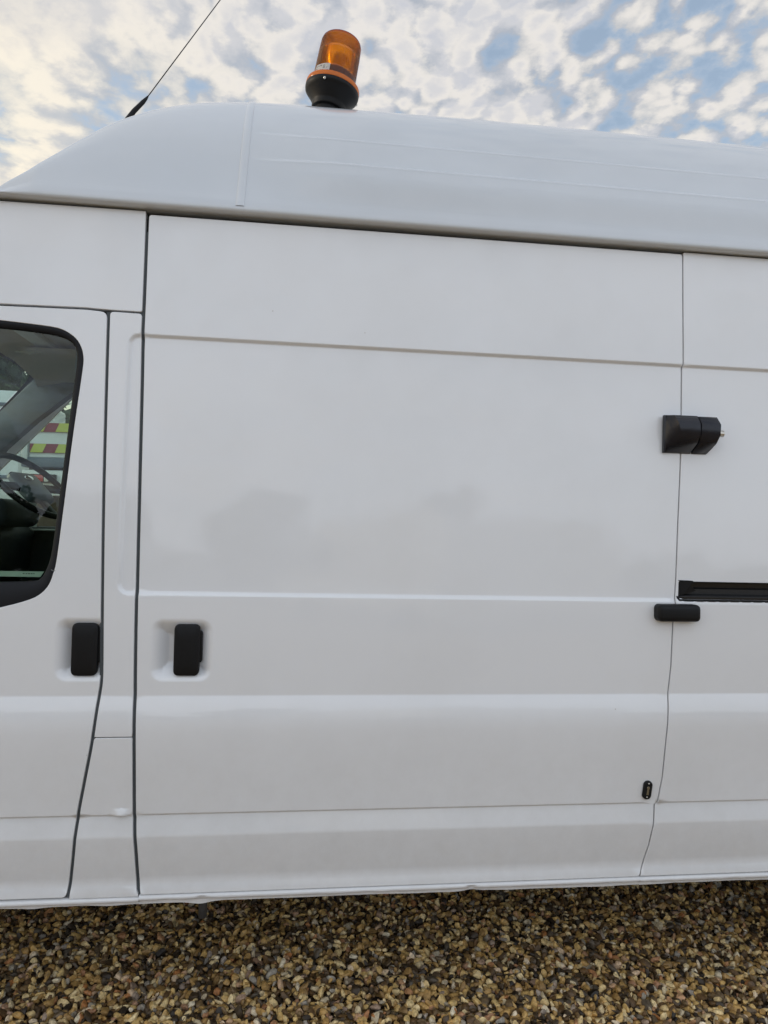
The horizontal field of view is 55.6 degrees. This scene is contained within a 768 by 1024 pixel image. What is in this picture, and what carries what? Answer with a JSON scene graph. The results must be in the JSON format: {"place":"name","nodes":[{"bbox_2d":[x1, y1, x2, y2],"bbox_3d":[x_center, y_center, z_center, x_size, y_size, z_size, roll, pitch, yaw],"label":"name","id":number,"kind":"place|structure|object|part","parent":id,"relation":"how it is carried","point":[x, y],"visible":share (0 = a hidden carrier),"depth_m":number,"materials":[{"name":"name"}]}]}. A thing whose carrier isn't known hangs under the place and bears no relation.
{"place":"outdoors","nodes":[
{"label":"outdoors","id":0,"kind":"place"},
{"bbox_2d":[0,390,65,498],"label":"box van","id":1,"kind":"object","parent":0,"point":[11,465],"visible":0.04,"depth_m":10.83,"materials":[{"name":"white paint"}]},
{"bbox_2d":[21,423,68,526],"bbox_3d":[-1.890,-0.024,8.514,2.000,2.950,5.743,1,-1,-1],"label":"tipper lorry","id":2,"kind":"object","parent":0,"point":[49,440],"visible":0.05,"depth_m":5.67,"materials":[{"name":"multicoloured metal"}]},
{"bbox_2d":[0,880,767,1023],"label":"ground","id":3,"kind":"structure","parent":0,"point":[472,969],"depth_m":2.18,"materials":[{"name":"brown gravel"}]},
{"bbox_2d":[0,356,63,410],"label":"tree","id":4,"kind":"object","parent":3,"relation":"on","point":[13,373],"visible":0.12,"depth_m":16.97,"materials":[{"name":"green plant"}]},
{"bbox_2d":[4,383,70,422],"bbox_3d":[-4.002,-0.522,17.150,31.758,5.733,2.639,2,-1,-7],"label":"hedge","id":5,"kind":"object","parent":3,"relation":"on","point":[67,414],"depth_m":16.41,"materials":[{"name":"green plant"}]},
{"bbox_2d":[0,0,767,918],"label":"panel van","id":6,"kind":"object","parent":3,"relation":"on","point":[408,534],"visible":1,"depth_m":1.97,"materials":[{"name":"white paint"}]},
{"bbox_3d":[-1.412,0.072,1.813,1.403,1.740,0.145,2,-1,-7],"label":"front door","id":7,"kind":"part","parent":6,"relation":"part of","materials":[{"name":"white paint"}]},
{"bbox_2d":[305,29,360,108],"bbox_3d":[-0.163,-1.391,2.363,0.175,0.290,0.175,11,-2,-7],"label":"warning beacon","id":8,"kind":"object","parent":6,"relation":"on","point":[331,82],"visible":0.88,"depth_m":2.32,"materials":[{"name":"orange plastic"}]},
{"bbox_3d":[0.118,0.105,1.976,1.531,1.759,0.113,2,-1,-7],"label":"sliding door","id":9,"kind":"part","parent":6,"relation":"part of","materials":[{"name":"white paint"}]},
{"bbox_2d":[0,0,767,411],"label":"sky","id":10,"kind":"structure","parent":0,"point":[70,70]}
]}

